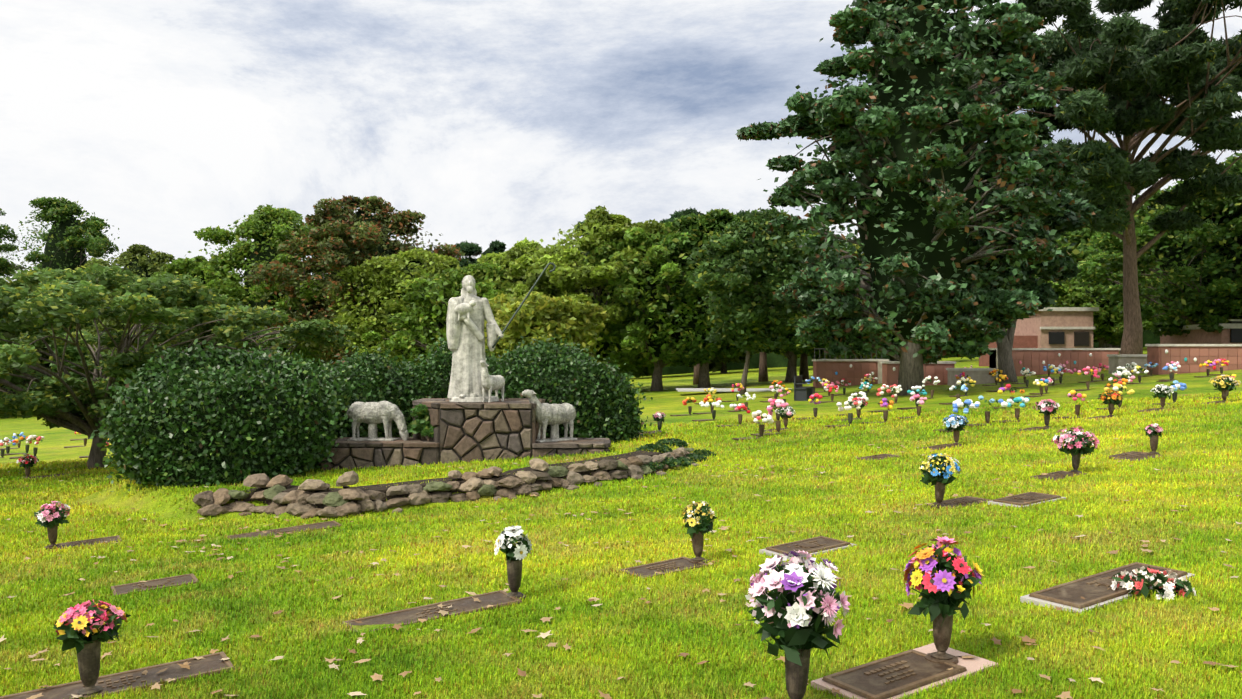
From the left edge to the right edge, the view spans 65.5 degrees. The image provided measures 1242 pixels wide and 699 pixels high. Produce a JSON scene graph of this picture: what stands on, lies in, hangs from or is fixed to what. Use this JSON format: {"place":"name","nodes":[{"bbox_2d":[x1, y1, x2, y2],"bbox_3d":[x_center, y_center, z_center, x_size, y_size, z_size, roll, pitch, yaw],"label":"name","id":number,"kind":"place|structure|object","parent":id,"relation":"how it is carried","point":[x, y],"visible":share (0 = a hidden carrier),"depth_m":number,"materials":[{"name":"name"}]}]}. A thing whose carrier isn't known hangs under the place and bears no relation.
{"place":"outdoors","nodes":[
{"label":"outdoors","id":0,"kind":"place"},
{"bbox_2d":[0,347,1241,698],"bbox_3d":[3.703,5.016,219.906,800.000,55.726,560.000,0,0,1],"label":"lawn ground","id":1,"kind":"structure","parent":0,"point":[668,399],"depth_m":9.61,"materials":[{"name":"green plant"}]},
{"bbox_2d":[0,208,18,280],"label":"tree leaves","id":2,"kind":"object","parent":1,"relation":"on","point":[8,247],"visible":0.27,"depth_m":186.65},
{"bbox_2d":[9,435,43,458],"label":"vase","id":3,"kind":"object","parent":1,"relation":"on","point":[32,437],"visible":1,"depth_m":28.72,"materials":[{"name":"brown metal"}]},
{"bbox_2d":[2,324,65,394],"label":"tree leaves","id":4,"kind":"object","parent":1,"relation":"on","point":[14,336],"depth_m":102.09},
{"bbox_2d":[17,454,63,478],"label":"grave marker","id":5,"kind":"object","parent":1,"relation":"on","point":[27,461],"visible":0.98,"depth_m":20.65,"materials":[{"name":"plant"}]},
{"bbox_2d":[0,196,122,303],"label":"tree leaves","id":6,"kind":"object","parent":1,"relation":"on","point":[95,240],"depth_m":112.36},
{"bbox_2d":[37,297,116,378],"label":"tree leaves","id":7,"kind":"object","parent":1,"relation":"on","point":[72,354],"depth_m":97.02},
{"bbox_2d":[34,501,121,549],"bbox_3d":[-6.157,1.966,10.963,0.862,0.536,0.368,0,0,-32],"label":"grave marker","id":8,"kind":"object","parent":1,"relation":"on","point":[51,516],"visible":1,"depth_m":10.80,"materials":[{"name":"plant"}]},
{"bbox_2d":[0,599,234,698],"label":"grave marker","id":9,"kind":"object","parent":1,"relation":"on","point":[88,627],"visible":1,"depth_m":5.38,"materials":[{"name":"brown metal"}]},
{"bbox_2d":[67,243,174,360],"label":"tree leaves","id":10,"kind":"object","parent":1,"relation":"on","point":[155,261],"depth_m":91.65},
{"bbox_2d":[111,573,198,595],"bbox_3d":[-3.982,2.011,8.256,0.659,0.051,0.360,0,0,-32],"label":"grave plaque","id":11,"kind":"object","parent":1,"relation":"on","point":[154,583],"visible":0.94,"depth_m":8.26,"materials":[{"name":"brown metal"}]},
{"bbox_2d":[0,263,356,468],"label":"dogwood tree","id":12,"kind":"object","parent":1,"relation":"on","point":[43,295],"depth_m":21.39,"materials":[{"name":"plant"}]},
{"bbox_2d":[124,255,244,351],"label":"tree leaves","id":13,"kind":"object","parent":1,"relation":"on","point":[179,266],"depth_m":82.77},
{"bbox_2d":[171,204,331,363],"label":"tree leaves","id":14,"kind":"object","parent":1,"relation":"on","point":[220,265],"depth_m":78.62,"materials":[{"name":"plant"}]},
{"bbox_2d":[227,521,342,539],"bbox_3d":[-3.850,2.085,11.086,1.218,0.079,0.360,0,0,-32],"label":"grave plaque","id":15,"kind":"object","parent":1,"relation":"on","point":[325,525],"visible":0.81,"depth_m":11.14,"materials":[{"name":"brown metal"}]},
{"bbox_2d":[244,195,464,364],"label":"tree leaves","id":16,"kind":"object","parent":1,"relation":"on","point":[332,219],"depth_m":72.15,"materials":[{"name":"plant"}]},
{"bbox_2d":[89,334,652,491],"bbox_3d":[-4.543,0.935,18.159,9.823,2.593,5.638,0,0,-34],"label":"hedge","id":17,"kind":"object","parent":1,"relation":"on","point":[139,387],"depth_m":15.18,"materials":[{"name":"plant"}]},
{"bbox_2d":[318,437,443,470],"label":"stone wall","id":18,"kind":"structure","parent":1,"relation":"on","point":[400,451],"depth_m":15.99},
{"bbox_2d":[347,401,408,440],"bbox_3d":[-4.151,1.251,16.489,1.090,0.755,0.347,0,0,5],"label":"sheep statue","id":19,"kind":"object","parent":18,"relation":"on","point":[372,415],"visible":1,"depth_m":16.39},
{"bbox_2d":[327,247,463,367],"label":"tree leaves","id":20,"kind":"object","parent":1,"relation":"on","point":[384,274],"depth_m":66.01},
{"bbox_2d":[342,525,531,631],"bbox_3d":[-1.258,1.605,6.896,1.377,0.592,0.360,0,0,-32],"label":"grave marker","id":21,"kind":"object","parent":1,"relation":"on","point":[508,538],"visible":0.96,"depth_m":7.08,"materials":[{"name":"brown metal"}]},
{"bbox_2d":[362,261,524,365],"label":"tree leaves","id":22,"kind":"object","parent":1,"relation":"on","point":[429,296],"depth_m":60.70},
{"bbox_2d":[193,447,698,518],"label":"stone retaining wall","id":23,"kind":"structure","parent":1,"relation":"on","point":[309,498],"depth_m":12.90,"materials":[{"name":"stone"}]},
{"bbox_2d":[412,398,545,463],"bbox_3d":[-2.539,1.544,16.900,2.334,1.304,1.876,0,0,1],"label":"stone pedestal","id":24,"kind":"object","parent":1,"relation":"on","point":[488,431],"visible":0.65,"depth_m":16.00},
{"bbox_2d":[407,403,435,437],"bbox_3d":[-3.324,1.198,16.407,0.827,0.577,0.544,0,0,42],"label":"small plant","id":25,"kind":"object","parent":24,"relation":"on","point":[421,424],"visible":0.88,"depth_m":16.27,"materials":[{"name":"green plant"}]},
{"bbox_2d":[446,275,503,401],"bbox_3d":[-2.532,-0.197,16.759,0.985,2.193,0.688,0,0,-7],"label":"shepherd statue","id":26,"kind":"object","parent":24,"relation":"on","point":[469,311],"visible":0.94,"depth_m":16.59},
{"bbox_2d":[492,262,555,347],"bbox_3d":[-1.684,-0.767,16.760,1.111,1.499,0.039,0,0,-8],"label":"shepherd staff","id":27,"kind":"object","parent":26,"relation":"attached to","point":[528,294],"visible":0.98,"depth_m":16.76,"materials":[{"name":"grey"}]},
{"bbox_2d":[480,360,504,402],"bbox_3d":[-2.210,0.546,16.566,0.241,0.724,0.686,0,0,26],"label":"lamb statue","id":28,"kind":"object","parent":24,"relation":"on","point":[489,383],"visible":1,"depth_m":16.39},
{"bbox_2d":[453,240,506,266],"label":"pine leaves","id":29,"kind":"object","parent":1,"relation":"on","point":[472,249],"depth_m":88.66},
{"bbox_2d":[444,237,583,327],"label":"tree leaves","id":30,"kind":"object","parent":1,"relation":"on","point":[516,251],"depth_m":60.25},
{"bbox_2d":[484,290,609,362],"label":"yellowish tree","id":31,"kind":"object","parent":1,"relation":"on","point":[582,324],"depth_m":42.73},
{"bbox_2d":[527,438,610,457],"bbox_3d":[-0.866,1.873,16.471,1.391,0.645,1.168,0,0,1],"label":"stone ledge","id":32,"kind":"object","parent":1,"relation":"on","point":[578,446],"visible":0.44,"depth_m":15.95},
{"bbox_2d":[522,389,576,442],"bbox_3d":[-1.215,1.149,16.410,1.085,0.964,0.334,0,0,-37],"label":"sheep statue","id":33,"kind":"object","parent":32,"relation":"on","point":[554,416],"visible":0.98,"depth_m":16.34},
{"bbox_2d":[0,231,1180,390],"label":"woods backdrop trees","id":34,"kind":"object","parent":1,"relation":"on","point":[774,360],"depth_m":132.91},
{"bbox_2d":[506,205,677,363],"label":"tree leaves","id":35,"kind":"object","parent":1,"relation":"on","point":[599,224],"depth_m":56.56,"materials":[{"name":"plant"}]},
{"bbox_2d":[0,396,1241,698],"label":"fallen leaves","id":36,"kind":"object","parent":1,"relation":"on","point":[566,646],"visible":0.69,"depth_m":6.46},
{"bbox_2d":[577,227,714,390],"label":"tree leaves","id":37,"kind":"object","parent":1,"relation":"on","point":[631,343],"depth_m":55.67,"materials":[{"name":"plant"}]},
{"bbox_2d":[618,354,676,377],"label":"tree leaves","id":38,"kind":"object","parent":1,"relation":"on","point":[638,372],"depth_m":109.42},
{"bbox_2d":[639,412,666,434],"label":"grave marker","id":39,"kind":"object","parent":1,"relation":"on","point":[658,417],"visible":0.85,"depth_m":20.12,"materials":[{"name":"plant"}]},
{"bbox_2d":[619,501,716,578],"bbox_3d":[0.427,1.548,8.003,0.826,0.554,0.360,0,0,-32],"label":"grave marker","id":40,"kind":"object","parent":1,"relation":"on","point":[698,518],"visible":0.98,"depth_m":8.07,"materials":[{"name":"brown metal"}]},
{"bbox_2d":[636,438,717,470],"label":"ground cover plants","id":41,"kind":"object","parent":1,"relation":"on","point":[660,446],"visible":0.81,"depth_m":15.77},
{"bbox_2d":[659,207,703,384],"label":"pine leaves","id":42,"kind":"object","parent":1,"relation":"on","point":[679,214],"depth_m":69.04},
{"bbox_2d":[670,397,695,415],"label":"vase","id":43,"kind":"object","parent":1,"relation":"on","point":[689,400],"visible":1,"depth_m":30.17,"materials":[{"name":"brown metal"}]},
{"bbox_2d":[631,208,773,387],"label":"tree leaves","id":44,"kind":"object","parent":1,"relation":"on","point":[693,228],"depth_m":55.86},
{"bbox_2d":[693,394,721,413],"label":"vase","id":45,"kind":"object","parent":1,"relation":"on","point":[709,398],"visible":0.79,"depth_m":30.62,"materials":[{"name":"brown metal"}]},
{"bbox_2d":[692,400,723,421],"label":"vase","id":46,"kind":"object","parent":1,"relation":"on","point":[716,404],"visible":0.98,"depth_m":26.49,"materials":[{"name":"brown metal"}]},
{"bbox_2d":[682,350,757,373],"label":"tree leaves","id":47,"kind":"object","parent":1,"relation":"on","point":[715,364],"depth_m":110.89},
{"bbox_2d":[716,403,750,426],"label":"vase","id":48,"kind":"object","parent":1,"relation":"on","point":[736,407],"visible":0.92,"depth_m":23.82,"materials":[{"name":"brown metal"}]},
{"bbox_2d":[676,388,791,391],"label":"service road paving","id":49,"kind":"structure","parent":1,"relation":"on","point":[719,389],"depth_m":48.20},
{"bbox_2d":[728,392,755,411],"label":"vase","id":50,"kind":"object","parent":1,"relation":"on","point":[748,396],"visible":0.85,"depth_m":31.02,"materials":[{"name":"brown metal"}]},
{"bbox_2d":[686,207,809,394],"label":"tree","id":51,"kind":"object","parent":1,"relation":"on","point":[733,258],"depth_m":42.98,"materials":[{"name":"plant"}]},
{"bbox_2d":[732,410,773,439],"bbox_3d":[2.740,1.553,19.943,0.873,0.596,0.512,0,0,-32],"label":"vase","id":52,"kind":"object","parent":1,"relation":"on","point":[756,416],"visible":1,"depth_m":19.98,"materials":[{"name":"brown metal"}]},
{"bbox_2d":[734,208,773,381],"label":"tree","id":53,"kind":"object","parent":1,"relation":"on","point":[763,374],"depth_m":65.43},
{"bbox_2d":[750,399,791,435],"bbox_3d":[3.209,1.442,20.627,0.931,0.759,0.532,0,0,-27],"label":"vase","id":54,"kind":"object","parent":1,"relation":"on","point":[780,404],"visible":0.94,"depth_m":20.66,"materials":[{"name":"brown metal"}]},
{"bbox_2d":[758,406,795,431],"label":"grave marker","id":55,"kind":"object","parent":1,"relation":"on","point":[784,416],"visible":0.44,"depth_m":21.57,"materials":[{"name":"brown metal"}]},
{"bbox_2d":[718,219,870,381],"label":"tree leaves","id":56,"kind":"object","parent":1,"relation":"on","point":[795,343],"depth_m":57.19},
{"bbox_2d":[745,550,850,698],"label":"flower vase","id":57,"kind":"object","parent":1,"relation":"on","point":[796,616],"visible":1,"depth_m":4.47,"materials":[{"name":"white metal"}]},
{"bbox_2d":[759,536,856,559],"bbox_3d":[1.626,1.754,8.374,0.759,0.155,0.430,0,0,-32],"label":"grave plaque","id":58,"kind":"object","parent":1,"relation":"on","point":[814,545],"visible":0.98,"depth_m":8.34,"materials":[{"name":"brown metal"}]},
{"bbox_2d":[793,393,822,419],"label":"vase","id":59,"kind":"object","parent":1,"relation":"on","point":[815,397],"visible":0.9,"depth_m":25.15,"materials":[{"name":"brown metal"}]},
{"bbox_2d":[799,229,847,379],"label":"tree","id":60,"kind":"object","parent":1,"relation":"on","point":[803,371],"depth_m":63.49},
{"bbox_2d":[820,384,838,402],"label":"vase","id":61,"kind":"object","parent":1,"relation":"on","point":[836,387],"visible":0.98,"depth_m":33.18,"materials":[{"name":"brown metal"}]},
{"bbox_2d":[825,399,861,427],"bbox_3d":[4.921,1.401,21.395,0.889,0.610,0.569,0,0,-30],"label":"vase","id":62,"kind":"object","parent":1,"relation":"on","point":[849,405],"visible":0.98,"depth_m":21.46,"materials":[{"name":"brown metal"}]},
{"bbox_2d":[812,359,888,387],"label":"columbarium wall","id":63,"kind":"structure","parent":1,"relation":"on","point":[854,371],"depth_m":48.22,"materials":[{"name":"stone"}]},
{"bbox_2d":[838,397,867,420],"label":"flower vase","id":64,"kind":"object","parent":1,"relation":"on","point":[855,399],"visible":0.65,"depth_m":23.48,"materials":[{"name":"brown metal"}]},
{"bbox_2d":[762,269,951,359],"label":"tree leaves","id":65,"kind":"object","parent":1,"relation":"on","point":[822,355],"depth_m":57.38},
{"bbox_2d":[860,398,893,423],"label":"vase","id":66,"kind":"object","parent":1,"relation":"on","point":[885,402],"visible":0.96,"depth_m":21.77,"materials":[{"name":"brown metal"}]},
{"bbox_2d":[857,454,899,460],"bbox_3d":[4.085,1.710,15.319,0.659,0.051,0.360,0,0,-32],"label":"grave plaque","id":67,"kind":"object","parent":1,"relation":"on","point":[879,456],"visible":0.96,"depth_m":15.32,"materials":[{"name":"brown metal"}]},
{"bbox_2d":[868,384,899,412],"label":"vase","id":68,"kind":"object","parent":1,"relation":"on","point":[882,388],"visible":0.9,"depth_m":26.58,"materials":[{"name":"brown metal"}]},
{"bbox_2d":[811,536,998,698],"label":"grave marker","id":69,"kind":"object","parent":1,"relation":"on","point":[943,579],"visible":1,"depth_m":4.99,"materials":[{"name":"brown metal"}]},
{"bbox_2d":[895,394,926,418],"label":"vase","id":70,"kind":"object","parent":1,"relation":"on","point":[915,397],"visible":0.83,"depth_m":22.95,"materials":[{"name":"brown metal"}]},
{"bbox_2d":[897,386,926,409],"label":"vase","id":71,"kind":"object","parent":1,"relation":"on","point":[919,388],"visible":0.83,"depth_m":27.02,"materials":[{"name":"brown metal"}]},
{"bbox_2d":[735,0,1093,395],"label":"magnolia tree","id":72,"kind":"object","parent":1,"relation":"on","point":[1013,42],"depth_m":33.08,"materials":[{"name":"plant"}]},
{"bbox_2d":[881,361,955,386],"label":"columbarium wall","id":73,"kind":"structure","parent":1,"relation":"on","point":[890,372],"depth_m":42.76,"materials":[{"name":"stone"}]},
{"bbox_2d":[921,414,968,449],"bbox_3d":[5.483,1.372,16.250,0.917,0.571,0.441,0,0,-32],"label":"grave marker","id":74,"kind":"object","parent":1,"relation":"on","point":[956,424],"visible":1,"depth_m":16.28,"materials":[{"name":"brown metal"}]},
{"bbox_2d":[933,399,974,432],"bbox_3d":[6.518,1.278,18.826,0.879,0.622,0.410,0,0,-36],"label":"vase","id":75,"kind":"object","parent":1,"relation":"on","point":[967,403],"visible":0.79,"depth_m":18.86,"materials":[{"name":"brown metal"}]},
{"bbox_2d":[919,453,991,508],"bbox_3d":[3.560,1.384,10.314,0.889,0.584,0.429,0,0,-32],"label":"grave marker","id":76,"kind":"object","parent":1,"relation":"on","point":[938,470],"visible":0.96,"depth_m":10.16,"materials":[{"name":"brown metal"}]},
{"bbox_2d":[949,377,975,396],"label":"vase","id":77,"kind":"object","parent":1,"relation":"on","point":[971,382],"visible":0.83,"depth_m":31.81,"materials":[{"name":"brown metal"}]},
{"bbox_2d":[946,368,996,385],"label":"brick wall","id":78,"kind":"structure","parent":1,"relation":"on","point":[980,375],"depth_m":41.01,"materials":[{"name":"stone"}]},
{"bbox_2d":[966,396,1007,426],"bbox_3d":[7.369,1.257,19.827,0.960,0.602,0.698,0,0,-15],"label":"vase","id":79,"kind":"object","parent":1,"relation":"on","point":[1002,402],"visible":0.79,"depth_m":19.81,"materials":[{"name":"brown metal"}]},
{"bbox_2d":[978,260,1032,382],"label":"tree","id":80,"kind":"object","parent":1,"relation":"on","point":[1005,358],"depth_m":40.46,"materials":[{"name":"grey plant"}]},
{"bbox_2d":[987,218,1016,290],"bbox_3d":[15.291,-5.109,40.793,3.043,6.024,2.939,0,0,1],"label":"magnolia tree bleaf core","id":81,"kind":"object","parent":80,"relation":"attached to","point":[997,265],"depth_m":39.72,"materials":[{"name":"black"}]},
{"bbox_2d":[963,145,1099,309],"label":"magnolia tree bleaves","id":82,"kind":"object","parent":80,"relation":"attached to","point":[1077,213],"visible":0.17,"depth_m":38.73,"materials":[{"name":"green plant"}]},
{"bbox_2d":[992,384,1024,408],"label":"vase","id":83,"kind":"object","parent":1,"relation":"on","point":[1001,390],"visible":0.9,"depth_m":24.96,"materials":[{"name":"brown metal"}]},
{"bbox_2d":[992,397,1029,422],"bbox_3d":[8.257,1.263,20.452,0.938,0.536,0.578,0,0,-32],"label":"vase","id":84,"kind":"object","parent":1,"relation":"on","point":[1012,401],"visible":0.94,"depth_m":20.40,"materials":[{"name":"brown metal"}]},
{"bbox_2d":[987,492,1065,506],"bbox_3d":[4.305,1.631,10.241,0.759,0.155,0.430,0,0,-32],"label":"grave plaque","id":85,"kind":"object","parent":1,"relation":"on","point":[1031,498],"visible":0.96,"depth_m":10.19,"materials":[{"name":"brown metal"}]},
{"bbox_2d":[1024,379,1048,396],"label":"vase","id":86,"kind":"object","parent":1,"relation":"on","point":[1037,382],"visible":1,"depth_m":29.42,"materials":[{"name":"brown metal"}]},
{"bbox_2d":[1016,399,1059,430],"bbox_3d":[7.870,1.224,18.143,0.901,0.591,0.490,0,0,-32],"label":"grave marker","id":87,"kind":"object","parent":1,"relation":"on","point":[1047,407],"visible":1,"depth_m":18.19,"materials":[{"name":"brown metal"}]},
{"bbox_2d":[989,348,1120,377],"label":"columbarium wall","id":88,"kind":"structure","parent":1,"relation":"on","point":[1036,360],"depth_m":47.04,"materials":[{"name":"stone"}]},
{"bbox_2d":[1030,426,1099,479],"bbox_3d":[5.610,1.292,12.197,0.981,0.635,0.552,0,0,-25],"label":"grave marker","id":89,"kind":"object","parent":1,"relation":"on","point":[1077,443],"visible":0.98,"depth_m":12.21,"materials":[{"name":"plant"}]},
{"bbox_2d":[1052,390,1086,419],"bbox_3d":[9.575,1.166,20.571,0.838,0.604,0.404,0,0,-37],"label":"vase","id":90,"kind":"object","parent":1,"relation":"on","point":[1072,393],"visible":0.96,"depth_m":20.65,"materials":[{"name":"brown metal"}]},
{"bbox_2d":[1075,366,1099,390],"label":"flower vase","id":91,"kind":"object","parent":1,"relation":"on","point":[1088,369],"visible":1,"depth_m":30.89,"materials":[{"name":"brown metal"}]},
{"bbox_2d":[956,0,1241,353],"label":"pine tree","id":92,"kind":"object","parent":1,"relation":"on","point":[1138,67],"depth_m":43.93,"materials":[{"name":"plant"}]},
{"bbox_2d":[1037,250,1165,347],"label":"tree leaves","id":93,"kind":"object","parent":1,"relation":"on","point":[1071,290],"depth_m":73.50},
{"bbox_2d":[1084,389,1122,418],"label":"grave marker","id":94,"kind":"object","parent":1,"relation":"on","point":[1111,398],"visible":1,"depth_m":20.16,"materials":[{"name":"plant"}]},
{"bbox_2d":[1020,562,1194,612],"bbox_3d":[3.236,1.598,6.381,1.318,0.183,0.430,0,0,-32],"label":"grave plaque","id":95,"kind":"object","parent":1,"relation":"on","point":[1093,590],"visible":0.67,"depth_m":6.21,"materials":[{"name":"brown metal"}]},
{"bbox_2d":[1111,566,1195,600],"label":"bouquet flowers","id":96,"kind":"object","parent":95,"relation":"on","point":[1160,582],"visible":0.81,"depth_m":6.14,"materials":[{"name":"white plant"}]},
{"bbox_2d":[1056,224,1162,347],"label":"tree leaves","id":97,"kind":"object","parent":1,"relation":"on","point":[1082,238],"depth_m":96.73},
{"bbox_2d":[979,307,1241,365],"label":"chapel building","id":98,"kind":"structure","parent":1,"relation":"on","point":[1064,327],"depth_m":65.42,"materials":[{"name":"brick"}]},
{"bbox_2d":[1097,384,1134,409],"bbox_3d":[11.409,1.087,22.420,0.898,0.599,0.550,0,0,-22],"label":"vase","id":99,"kind":"object","parent":1,"relation":"on","point":[1117,387],"visible":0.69,"depth_m":22.38,"materials":[{"name":"brown metal"}]},
{"bbox_2d":[1107,371,1135,395],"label":"vase","id":100,"kind":"object","parent":1,"relation":"on","point":[1118,374],"visible":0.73,"depth_m":27.58,"materials":[{"name":"brown metal"}]},
{"bbox_2d":[1107,354,1146,373],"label":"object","id":101,"kind":"object","parent":1,"relation":"on","point":[1118,360],"visible":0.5,"depth_m":42.63,"materials":[{"name":"stone"}]},
{"bbox_2d":[1114,423,1165,460],"bbox_3d":[7.176,1.265,13.295,0.787,0.480,0.360,0,0,-32],"label":"grave marker","id":102,"kind":"object","parent":1,"relation":"on","point":[1154,431],"visible":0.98,"depth_m":13.39,"materials":[{"name":"brown metal"}]},
{"bbox_2d":[1138,384,1173,411],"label":"grave marker","id":103,"kind":"object","parent":1,"relation":"on","point":[1163,392],"visible":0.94,"depth_m":21.22,"materials":[{"name":"plant"}]},
{"bbox_2d":[1073,172,1241,336],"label":"tree leaves","id":104,"kind":"object","parent":1,"relation":"on","point":[1170,323],"depth_m":60.13,"materials":[{"name":"plant"}]},
{"bbox_2d":[1152,380,1186,404],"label":"vase","id":105,"kind":"object","parent":1,"relation":"on","point":[1175,385],"visible":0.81,"depth_m":22.75,"materials":[{"name":"brown metal"}]},
{"bbox_2d":[1145,344,1241,374],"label":"columbarium wall","id":106,"kind":"structure","parent":1,"relation":"on","point":[1189,358],"depth_m":39.63,"materials":[{"name":"stone"}]},
{"bbox_2d":[1194,360,1215,376],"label":"vase","id":107,"kind":"object","parent":1,"relation":"on","point":[1211,363],"visible":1,"depth_m":34.91,"materials":[{"name":"brown metal"}]},
{"bbox_2d":[1201,374,1240,403],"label":"grave marker","id":108,"kind":"object","parent":1,"relation":"on","point":[1223,383],"visible":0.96,"depth_m":22.16,"materials":[{"name":"plant"}]},
{"bbox_2d":[0,0,1241,285],"label":"sky","id":109,"kind":"structure","parent":0,"point":[508,122],"materials":[{"name":"white"}]},
{"bbox_2d":[794,375,812,400],"bbox_3d":[6.685,1.397,35.350,0.455,0.900,1.400,0,0,21],"label":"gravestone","id":110,"kind":"object","parent":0,"point":[803,393],"visible":0.96,"depth_m":34.80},
{"bbox_2d":[1147,152,1241,317],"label":"tree leaves","id":111,"kind":"object","parent":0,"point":[1210,266],"depth_m":58.71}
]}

